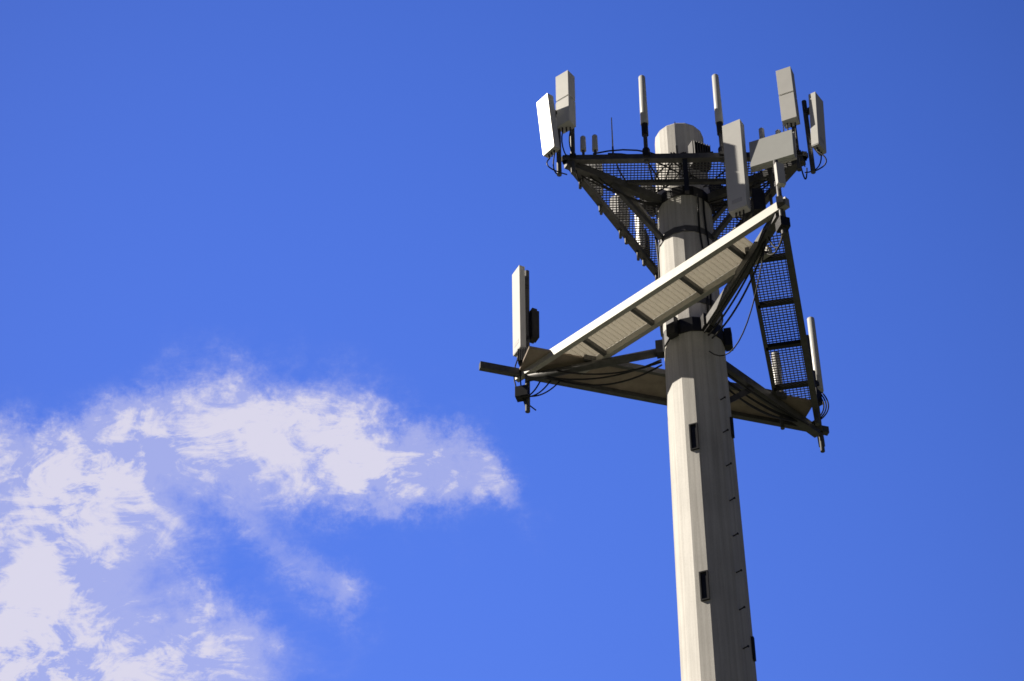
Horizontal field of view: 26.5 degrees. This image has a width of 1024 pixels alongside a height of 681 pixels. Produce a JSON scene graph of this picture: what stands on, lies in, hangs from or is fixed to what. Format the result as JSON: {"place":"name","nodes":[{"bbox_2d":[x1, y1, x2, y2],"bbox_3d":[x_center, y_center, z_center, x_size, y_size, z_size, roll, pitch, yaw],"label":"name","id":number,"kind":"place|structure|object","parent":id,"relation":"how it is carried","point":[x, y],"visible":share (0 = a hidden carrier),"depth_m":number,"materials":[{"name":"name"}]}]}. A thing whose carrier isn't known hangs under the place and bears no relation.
{"place":"outdoors","nodes":[
{"label":"outdoors","id":0,"kind":"place"},
{"bbox_2d":[0,0,1023,680],"label":"sky","id":1,"kind":"structure","parent":0,"point":[259,259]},
{"label":"ground","id":2,"kind":"structure","parent":0,"visible":0},
{"bbox_2d":[655,123,756,680],"bbox_3d":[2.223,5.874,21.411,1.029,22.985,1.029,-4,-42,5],"label":"pole","id":3,"kind":"object","parent":2,"relation":"on","point":[716,640],"visible":0.84,"depth_m":24.80,"materials":[{"name":"metal"}]},
{"bbox_2d":[479,194,828,446],"bbox_3d":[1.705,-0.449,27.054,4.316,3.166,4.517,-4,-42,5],"label":"platform","id":4,"kind":"structure","parent":3,"relation":"attached to","point":[582,359],"depth_m":26.59,"materials":[{"name":"metal"}]},
{"bbox_2d":[512,66,828,452],"bbox_3d":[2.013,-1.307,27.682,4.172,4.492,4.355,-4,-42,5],"label":"antennas","id":5,"kind":"object","parent":4,"relation":"on","point":[778,149],"visible":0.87,"depth_m":27.67,"materials":[{"name":"metal"}]},
{"bbox_2d":[561,151,807,280],"bbox_3d":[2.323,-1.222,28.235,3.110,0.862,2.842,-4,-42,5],"label":"platform","id":6,"kind":"structure","parent":3,"relation":"attached to","point":[632,188],"depth_m":27.82,"materials":[{"name":"metal"}]}
]}

